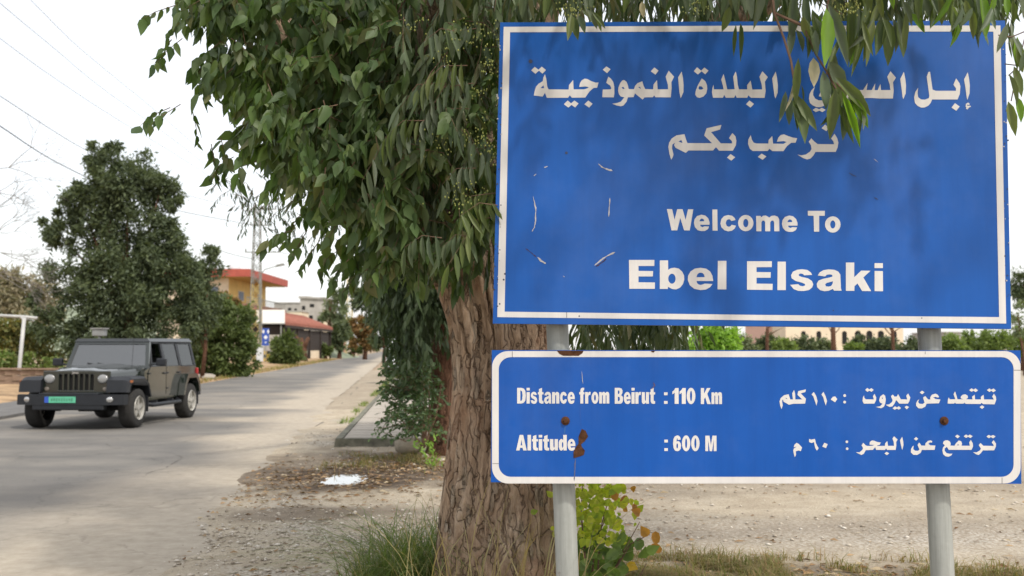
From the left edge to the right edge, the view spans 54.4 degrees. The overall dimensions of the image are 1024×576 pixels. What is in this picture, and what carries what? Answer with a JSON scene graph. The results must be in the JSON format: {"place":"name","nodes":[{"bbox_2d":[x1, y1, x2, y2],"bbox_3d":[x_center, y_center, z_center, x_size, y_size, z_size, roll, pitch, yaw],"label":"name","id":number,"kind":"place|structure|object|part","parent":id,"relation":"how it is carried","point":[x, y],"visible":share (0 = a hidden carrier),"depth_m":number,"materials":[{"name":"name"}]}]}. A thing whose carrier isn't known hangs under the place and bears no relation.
{"place":"outdoors","nodes":[
{"label":"outdoors","id":0,"kind":"place"},
{"bbox_2d":[0,401,24,419],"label":"pavement","id":1,"kind":"structure","parent":0,"point":[12,409],"depth_m":24.75,"materials":[{"name":"grey concrete"}]},
{"bbox_2d":[0,263,68,325],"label":"brush","id":2,"kind":"object","parent":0,"point":[12,298],"visible":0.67,"depth_m":69.70,"materials":[{"name":"green plant"}]},
{"bbox_2d":[90,328,108,337],"bbox_3d":[-14.885,2.670,35.854,0.533,2.448,0.400,0,-4,0],"label":"utility box","id":3,"kind":"object","parent":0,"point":[99,332],"visible":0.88,"depth_m":35.77,"materials":[{"name":"grey metal"}]},
{"bbox_2d":[0,358,342,402],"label":"verge bank","id":4,"kind":"structure","parent":0,"point":[9,392],"depth_m":35.91,"materials":[{"name":"beige soil"}]},
{"bbox_2d":[0,314,37,367],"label":"pipe frame","id":5,"kind":"object","parent":4,"relation":"on","point":[24,318],"visible":0.68,"depth_m":38.93,"materials":[{"name":"white metal"}]},
{"bbox_2d":[0,368,58,383],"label":"wall","id":6,"kind":"structure","parent":4,"relation":"on","point":[15,375],"depth_m":37.43,"materials":[{"name":"beige stone"}]},
{"bbox_2d":[0,348,65,367],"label":"brush","id":7,"kind":"object","parent":4,"relation":"on","point":[8,359],"visible":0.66,"depth_m":40.22,"materials":[{"name":"green plant"}]},
{"bbox_2d":[0,312,66,367],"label":"brush","id":8,"kind":"object","parent":4,"relation":"on","point":[10,332],"visible":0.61,"depth_m":43.63,"materials":[{"name":"green plant"}]},
{"bbox_2d":[0,113,75,314],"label":"bare tree","id":9,"kind":"object","parent":4,"relation":"on","point":[27,255],"visible":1,"depth_m":30.17,"materials":[{"name":"grey wood"}]},
{"bbox_2d":[22,139,215,362],"bbox_3d":[-16.564,-1.044,42.232,7.930,10.660,4.130,0,-4,0],"label":"broadleaf tree","id":10,"kind":"object","parent":4,"relation":"on","point":[150,270],"visible":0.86,"depth_m":41.67,"materials":[{"name":"green plant"}]},
{"bbox_2d":[174,242,230,376],"bbox_3d":[-16.259,1.182,52.029,3.092,7.418,2.388,0,-4,0],"label":"narrow tree","id":11,"kind":"object","parent":4,"relation":"on","point":[211,251],"visible":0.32,"depth_m":51.94,"materials":[{"name":"green plant"}]},
{"bbox_2d":[198,373,215,378],"bbox_3d":[-16.050,4.665,52.036,1.199,0.405,0.775,0,-4,0],"label":"stone","id":12,"kind":"object","parent":4,"relation":"on","point":[210,375],"visible":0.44,"depth_m":51.83,"materials":[{"name":"stone"}]},
{"bbox_2d":[178,290,263,376],"bbox_3d":[-16.674,2.558,56.815,5.126,5.383,3.414,0,-4,0],"label":"bush","id":13,"kind":"object","parent":4,"relation":"on","point":[234,333],"visible":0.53,"depth_m":56.38,"materials":[{"name":"green plant"}]},
{"bbox_2d":[219,290,242,305],"bbox_3d":[-16.847,2.677,58.038,2.041,5.151,1.666,2,-4,-33],"label":"bush","id":14,"kind":"object","parent":4,"relation":"on","point":[236,299],"visible":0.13,"depth_m":57.99,"materials":[{"name":"green plant"}]},
{"bbox_2d":[256,346,263,360],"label":"post","id":15,"kind":"object","parent":4,"relation":"on","point":[259,356],"visible":0.28,"depth_m":105.76,"materials":[{"name":"white paint"}]},
{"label":"door","id":16,"kind":"part","parent":15,"relation":"part of","materials":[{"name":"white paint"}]},
{"bbox_2d":[245,206,279,360],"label":"pylon","id":17,"kind":"object","parent":4,"relation":"on","point":[254,256],"visible":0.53,"depth_m":110.35,"materials":[{"name":"grey metal"}]},
{"bbox_2d":[0,96,239,208],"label":"power line","id":18,"kind":"object","parent":17,"relation":"attached to","point":[81,147],"visible":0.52,"depth_m":57.51,"materials":[{"name":"black metal"}]},
{"bbox_2d":[0,38,242,197],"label":"power line","id":19,"kind":"object","parent":17,"relation":"attached to","point":[92,103],"visible":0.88,"depth_m":64.64,"materials":[{"name":"black metal"}]},
{"bbox_2d":[0,126,250,224],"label":"power line","id":20,"kind":"object","parent":17,"relation":"attached to","point":[81,174],"visible":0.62,"depth_m":57.30,"materials":[{"name":"black metal"}]},
{"bbox_2d":[0,3,254,204],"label":"power line","id":21,"kind":"object","parent":17,"relation":"attached to","point":[97,84],"visible":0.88,"depth_m":66.45,"materials":[{"name":"black metal"}]},
{"bbox_2d":[31,0,256,204],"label":"power line","id":22,"kind":"object","parent":17,"relation":"attached to","point":[118,80],"visible":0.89,"depth_m":73.44,"materials":[{"name":"black metal"}]},
{"bbox_2d":[262,328,268,361],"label":"road sign","id":23,"kind":"object","parent":4,"relation":"on","point":[265,336],"visible":0.9,"depth_m":101.77,"materials":[{"name":"blue metal"}]},
{"bbox_2d":[264,351,269,361],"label":"bollard","id":24,"kind":"object","parent":4,"relation":"on","point":[267,352],"visible":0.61,"depth_m":103.77,"materials":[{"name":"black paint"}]},
{"bbox_2d":[200,358,336,382],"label":"dry grass","id":25,"kind":"structure","parent":4,"relation":"on","point":[290,365],"depth_m":79.53,"materials":[{"name":"brown plant"}]},
{"bbox_2d":[257,310,284,335],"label":"billboard","id":26,"kind":"object","parent":4,"relation":"on","point":[273,316],"visible":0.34,"depth_m":115.01,"materials":[{"name":"grey metal"}]},
{"bbox_2d":[259,263,284,343],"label":"street lamp","id":27,"kind":"object","parent":4,"relation":"on","point":[281,264],"visible":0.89,"depth_m":108.15,"materials":[{"name":"grey metal"}]},
{"bbox_2d":[257,335,293,359],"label":"boundary wall","id":28,"kind":"structure","parent":4,"relation":"on","point":[267,347],"depth_m":119.79,"materials":[{"name":"grey paint"}]},
{"bbox_2d":[264,327,306,364],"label":"oleander","id":29,"kind":"object","parent":4,"relation":"on","point":[285,348],"visible":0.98,"depth_m":97.36,"materials":[{"name":"green plant"}]},
{"bbox_2d":[250,308,332,358],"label":"shop","id":30,"kind":"structure","parent":4,"relation":"on","point":[299,325],"depth_m":141.81,"materials":[{"name":"red tile"}]},
{"bbox_2d":[295,335,309,360],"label":"roadside tree","id":31,"kind":"object","parent":4,"relation":"on","point":[305,343],"visible":0.5,"depth_m":117.60,"materials":[{"name":"red plant"}]},
{"bbox_2d":[317,342,333,358],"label":"bush","id":32,"kind":"object","parent":4,"relation":"on","point":[326,350],"visible":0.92,"depth_m":149.33,"materials":[{"name":"green plant"}]},
{"bbox_2d":[317,276,354,345],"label":"roadside tree","id":33,"kind":"object","parent":4,"relation":"on","point":[330,315],"visible":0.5,"depth_m":174.55,"materials":[{"name":"green plant"}]},
{"bbox_2d":[328,319,351,358],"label":"roadside tree","id":34,"kind":"object","parent":4,"relation":"on","point":[340,336],"visible":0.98,"depth_m":164.23,"materials":[{"name":"green plant"}]},
{"bbox_2d":[345,278,352,352],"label":"pylon","id":35,"kind":"object","parent":4,"relation":"on","point":[347,300],"visible":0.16,"depth_m":190.19,"materials":[{"name":"grey metal"}]},
{"bbox_2d":[1,305,358,358],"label":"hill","id":36,"kind":"structure","parent":0,"point":[334,353],"depth_m":179.97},
{"bbox_2d":[0,352,381,575],"bbox_3d":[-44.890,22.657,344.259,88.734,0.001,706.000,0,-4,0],"label":"road","id":37,"kind":"structure","parent":0,"point":[87,500],"depth_m":13.21,"materials":[{"name":"grey asphalt"}]},
{"bbox_2d":[17,338,200,427],"bbox_3d":[-8.615,2.013,21.864,2.475,1.850,4.725,0,-4,2],"label":"off road car","id":38,"kind":"object","parent":37,"relation":"on","point":[130,380],"visible":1,"depth_m":20.73,"materials":[{"name":"grey paint"}]},
{"bbox_3d":[-9.622,1.747,21.676,0.486,1.160,1.040,0,-4,2],"label":"door","id":39,"kind":"part","parent":38,"relation":"part of","materials":[{"name":"green paint"}]},
{"bbox_3d":[-8.529,1.579,23.940,1.547,0.510,0.030,0,-4,2],"label":"rear window","id":40,"kind":"part","parent":38,"relation":"part of","materials":[{"name":"glass"}]},
{"bbox_3d":[-7.707,1.743,21.620,0.413,1.160,1.039,1,-4,-19],"label":"door","id":41,"kind":"part","parent":38,"relation":"part of","materials":[{"name":"green paint"}]},
{"bbox_3d":[-7.722,1.816,22.489,0.236,1.120,0.850,0,-4,2],"label":"door","id":42,"kind":"part","parent":38,"relation":"part of","materials":[{"name":"green paint"}]},
{"bbox_3d":[-7.717,1.563,23.431,0.163,0.500,0.780,0,-4,2],"label":"window","id":43,"kind":"part","parent":38,"relation":"part of","materials":[{"name":"grey glass"}]},
{"bbox_2d":[10,407,237,476],"bbox_3d":[-7.401,2.870,20.819,2.582,0.001,17.684,1,-4,-11],"label":"road crack","id":44,"kind":"object","parent":37,"relation":"on","point":[143,450],"visible":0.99,"depth_m":15.40,"materials":[{"name":"grey asphalt"}]},
{"bbox_2d":[5,349,615,369],"bbox_3d":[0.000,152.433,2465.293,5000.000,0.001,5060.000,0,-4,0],"label":"ground","id":45,"kind":"structure","parent":0,"point":[378,365],"depth_m":141.02,"materials":[{"name":"soil"}]},
{"bbox_2d":[157,252,287,359],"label":"house","id":46,"kind":"structure","parent":45,"relation":"on","point":[236,282],"depth_m":147.59,"materials":[{"name":"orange paint"}]},
{"bbox_2d":[238,290,243,301],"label":"window","id":47,"kind":"structure","parent":46,"relation":"in","point":[240,293],"depth_m":148.26,"materials":[{"name":"grey glass"}]},
{"bbox_2d":[276,302,299,312],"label":"building","id":48,"kind":"structure","parent":45,"relation":"on","point":[292,306],"depth_m":250.17,"materials":[{"name":"grey paint"}]},
{"bbox_2d":[286,311,309,317],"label":"building","id":49,"kind":"structure","parent":45,"relation":"on","point":[305,313],"depth_m":215.08,"materials":[{"name":"grey paint"}]},
{"bbox_2d":[299,296,332,331],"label":"building","id":50,"kind":"structure","parent":45,"relation":"on","point":[314,306],"depth_m":235.14,"materials":[{"name":"grey paint"}]},
{"bbox_2d":[347,313,376,359],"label":"tree","id":51,"kind":"object","parent":45,"relation":"on","point":[358,339],"visible":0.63,"depth_m":149.30,"materials":[{"name":"brown plant"}]},
{"bbox_2d":[346,343,379,356],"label":"bush","id":52,"kind":"object","parent":45,"relation":"on","point":[358,351],"visible":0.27,"depth_m":184.41,"materials":[{"name":"green plant"}]},
{"bbox_2d":[345,285,392,362],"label":"roadside tree","id":53,"kind":"object","parent":45,"relation":"on","point":[355,307],"visible":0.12,"depth_m":119.49,"materials":[{"name":"green plant"}]},
{"bbox_2d":[334,377,421,446],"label":"kerb","id":54,"kind":"structure","parent":45,"relation":"on","point":[341,440],"depth_m":16.11,"materials":[{"name":"grey concrete"}]},
{"bbox_2d":[745,327,771,345],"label":"building","id":55,"kind":"structure","parent":45,"relation":"on","point":[756,332],"depth_m":122.59,"materials":[{"name":"pink paint"}]},
{"bbox_2d":[772,327,903,349],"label":"building","id":56,"kind":"structure","parent":45,"relation":"on","point":[842,334],"depth_m":111.90,"materials":[{"name":"cream beige plaster"},{"name":"dark window glass"}]},
{"bbox_2d":[816,331,820,340],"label":"window","id":57,"kind":"structure","parent":56,"relation":"in","point":[818,334],"depth_m":111.86,"materials":[{"name":"black glass"}]},
{"bbox_2d":[842,331,846,344],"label":"window","id":58,"kind":"structure","parent":56,"relation":"in","point":[844,334],"depth_m":111.83,"materials":[{"name":"black glass"}]},
{"bbox_2d":[866,331,872,340],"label":"window","id":59,"kind":"structure","parent":56,"relation":"in","point":[868,333],"depth_m":111.86,"materials":[{"name":"black glass"}]},
{"bbox_2d":[878,331,883,338],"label":"window","id":60,"kind":"structure","parent":56,"relation":"in","point":[880,333],"depth_m":111.86,"materials":[{"name":"black glass"}]},
{"bbox_2d":[911,332,960,338],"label":"building","id":61,"kind":"structure","parent":45,"relation":"on","point":[915,334],"depth_m":120.51,"materials":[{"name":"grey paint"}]},
{"bbox_2d":[326,370,387,409],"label":"dirt verge","id":62,"kind":"structure","parent":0,"point":[368,381],"depth_m":35.14,"materials":[{"name":"beige soil"}]},
{"bbox_2d":[337,377,394,423],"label":"dry grass","id":63,"kind":"structure","parent":62,"relation":"on","point":[375,393],"depth_m":25.62,"materials":[{"name":"green plant"}]},
{"bbox_2d":[345,379,430,437],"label":"footpath","id":64,"kind":"structure","parent":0,"point":[364,426],"depth_m":19.14,"materials":[{"name":"concrete"}]},
{"bbox_2d":[188,491,682,575],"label":"grass","id":65,"kind":"structure","parent":0,"point":[383,567],"depth_m":6.37,"materials":[{"name":"plant"}]},
{"bbox_2d":[332,477,686,575],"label":"dry grass","id":66,"kind":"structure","parent":0,"point":[524,564],"depth_m":5.60,"materials":[{"name":"green plant"}]},
{"bbox_2d":[0,0,1023,348],"label":"sky","id":67,"kind":"structure","parent":0,"point":[107,31],"materials":[{"name":"white"}]},
{"bbox_2d":[138,409,1023,575],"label":"dirt verge","id":68,"kind":"structure","parent":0,"point":[971,541],"depth_m":9.49,"materials":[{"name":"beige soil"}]},
{"bbox_2d":[205,161,451,455],"bbox_3d":[-1.809,0.262,14.615,3.850,4.661,6.419,0,-4,0],"label":"eucalyptus tree","id":69,"kind":"object","parent":68,"relation":"on","point":[408,325],"visible":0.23,"depth_m":13.47,"materials":[{"name":"green plant"}]},
{"bbox_2d":[320,474,367,484],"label":"puddle","id":70,"kind":"object","parent":68,"relation":"on","point":[343,479],"visible":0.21,"depth_m":12.23,"materials":[{"name":"white liquid"}]},
{"bbox_2d":[308,447,440,476],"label":"dry grass","id":71,"kind":"structure","parent":68,"relation":"on","point":[406,459],"depth_m":13.98,"materials":[{"name":"brown plant"}]},
{"bbox_2d":[395,437,420,454],"bbox_3d":[-1.564,2.393,15.037,0.410,0.288,0.293,0,-4,0],"label":"boulder","id":72,"kind":"object","parent":68,"relation":"on","point":[401,446],"visible":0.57,"depth_m":14.93,"materials":[{"name":"stone"}]},
{"bbox_2d":[368,339,450,447],"bbox_3d":[-1.436,1.499,14.232,1.225,1.569,1.808,0,-4,0],"label":"shrub","id":73,"kind":"object","parent":68,"relation":"on","point":[422,424],"visible":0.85,"depth_m":13.82,"materials":[{"name":"green plant"}]},
{"bbox_2d":[412,434,442,465],"bbox_3d":[-1.007,2.180,13.419,0.659,0.426,0.408,0,-4,0],"label":"sprout","id":74,"kind":"object","parent":68,"relation":"on","point":[430,443],"visible":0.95,"depth_m":13.36,"materials":[{"name":"green plant"}]},
{"bbox_2d":[131,0,1023,575],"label":"eucalyptus tree","id":75,"kind":"object","parent":68,"relation":"on","point":[371,126],"visible":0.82,"depth_m":5.31,"materials":[{"name":"green plant"}]},
{"bbox_2d":[531,483,661,575],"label":"young plant","id":76,"kind":"object","parent":68,"relation":"on","point":[623,541],"visible":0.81,"depth_m":5.84,"materials":[{"name":"green plant"}]},
{"bbox_2d":[169,451,1023,575],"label":"leaf litter","id":77,"kind":"object","parent":68,"relation":"on","point":[876,568],"visible":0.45,"depth_m":10.96,"materials":[{"name":"brown plant"}]},
{"bbox_2d":[688,326,743,349],"bbox_3d":[4.223,1.782,20.876,1.424,2.410,1.118,-2,-4,26],"label":"lime bush","id":78,"kind":"object","parent":68,"relation":"on","point":[724,339],"visible":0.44,"depth_m":20.78,"materials":[{"name":"green plant"}]},
{"bbox_2d":[491,20,1020,575],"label":"town sign","id":79,"kind":"object","parent":68,"relation":"on","point":[663,174],"visible":0.94,"depth_m":4.89,"materials":[{"name":"blue metal"}]},
{"bbox_2d":[579,538,1023,575],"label":"dry grass","id":80,"kind":"structure","parent":68,"relation":"on","point":[767,566],"depth_m":7.05,"materials":[{"name":"beige plant"}]},
{"bbox_2d":[1021,371,1023,409],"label":"dirt lot","id":81,"kind":"structure","parent":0,"point":[1022,392],"depth_m":37.56,"materials":[{"name":"beige soil"}]},
{"bbox_2d":[390,367,430,397],"bbox_3d":[-2.425,2.748,29.846,2.487,1.604,1.523,0,-4,0],"label":"bush","id":82,"kind":"object","parent":81,"relation":"on","point":[421,385],"visible":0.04,"depth_m":29.61,"materials":[{"name":"green plant"}]},
{"bbox_2d":[737,331,763,349],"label":"bush","id":83,"kind":"object","parent":81,"relation":"on","point":[746,343],"visible":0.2,"depth_m":65.68,"materials":[{"name":"green plant"}]},
{"bbox_2d":[753,332,777,349],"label":"bush","id":84,"kind":"object","parent":81,"relation":"on","point":[760,342],"visible":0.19,"depth_m":67.68,"materials":[{"name":"green plant"}]},
{"bbox_2d":[765,327,781,349],"bbox_3d":[13.303,1.260,52.020,1.716,7.238,0.216,0,-4,0],"label":"bare tree","id":85,"kind":"object","parent":81,"relation":"on","point":[767,339],"visible":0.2,"depth_m":51.88,"materials":[{"name":"brown plant"}]},
{"bbox_2d":[769,335,799,349],"bbox_3d":[17.703,4.371,64.867,1.939,2.652,1.649,-2,-4,30],"label":"bush","id":86,"kind":"object","parent":81,"relation":"on","point":[783,343],"visible":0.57,"depth_m":64.67,"materials":[{"name":"green plant"}]},
{"bbox_2d":[791,334,818,349],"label":"bush","id":87,"kind":"object","parent":81,"relation":"on","point":[802,343],"visible":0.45,"depth_m":71.64,"materials":[{"name":"green plant"}]},
{"bbox_2d":[813,334,836,349],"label":"bush","id":88,"kind":"object","parent":81,"relation":"on","point":[823,343],"visible":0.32,"depth_m":73.61,"materials":[{"name":"green plant"}]},
{"bbox_2d":[829,327,839,349],"bbox_3d":[16.831,1.260,52.020,1.630,7.238,0.312,0,-4,0],"label":"bare tree","id":89,"kind":"object","parent":81,"relation":"on","point":[833,338],"visible":0.13,"depth_m":51.84,"materials":[{"name":"brown plant"}]},
{"bbox_2d":[842,340,865,349],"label":"bush","id":90,"kind":"object","parent":81,"relation":"on","point":[851,345],"visible":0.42,"depth_m":72.64,"materials":[{"name":"green plant"}]},
{"bbox_2d":[847,330,879,349],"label":"bush","id":91,"kind":"object","parent":81,"relation":"on","point":[861,338],"visible":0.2,"depth_m":73.72,"materials":[{"name":"green plant"}]},
{"bbox_2d":[867,335,899,349],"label":"bush","id":92,"kind":"object","parent":81,"relation":"on","point":[884,343],"visible":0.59,"depth_m":71.65,"materials":[{"name":"green plant"}]},
{"bbox_2d":[885,328,899,349],"bbox_3d":[20.005,1.261,52.020,1.431,7.239,0.216,0,-4,0],"label":"bare tree","id":93,"kind":"object","parent":81,"relation":"on","point":[892,338],"visible":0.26,"depth_m":51.88,"materials":[{"name":"brown plant"}]},
{"bbox_2d":[895,334,917,349],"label":"bush","id":94,"kind":"object","parent":81,"relation":"on","point":[911,344],"visible":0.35,"depth_m":65.65,"materials":[{"name":"green plant"}]},
{"bbox_2d":[941,332,972,349],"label":"bush","id":95,"kind":"object","parent":81,"relation":"on","point":[951,341],"visible":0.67,"depth_m":65.64,"materials":[{"name":"green plant"}]},
{"bbox_2d":[958,329,987,349],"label":"bush","id":96,"kind":"object","parent":81,"relation":"on","point":[970,339],"visible":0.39,"depth_m":67.62,"materials":[{"name":"green plant"}]},
{"bbox_2d":[973,329,1016,349],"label":"bush","id":97,"kind":"object","parent":81,"relation":"on","point":[1003,340],"visible":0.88,"depth_m":65.67,"materials":[{"name":"green plant"}]},
{"bbox_2d":[1006,325,1023,370],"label":"lot tree","id":98,"kind":"object","parent":81,"relation":"on","point":[1018,344],"visible":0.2,"depth_m":72.61,"materials":[{"name":"green plant"}]},
{"bbox_2d":[1010,264,1023,304],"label":"pine tree","id":99,"kind":"object","parent":81,"relation":"on","point":[1017,292],"visible":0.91,"depth_m":67.88,"materials":[{"name":"green plant"}]},
{"bbox_2d":[1011,299,1023,375],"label":"lot tree","id":100,"kind":"object","parent":81,"relation":"on","point":[1018,333],"visible":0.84,"depth_m":59.92,"materials":[{"name":"green plant"}]}
]}

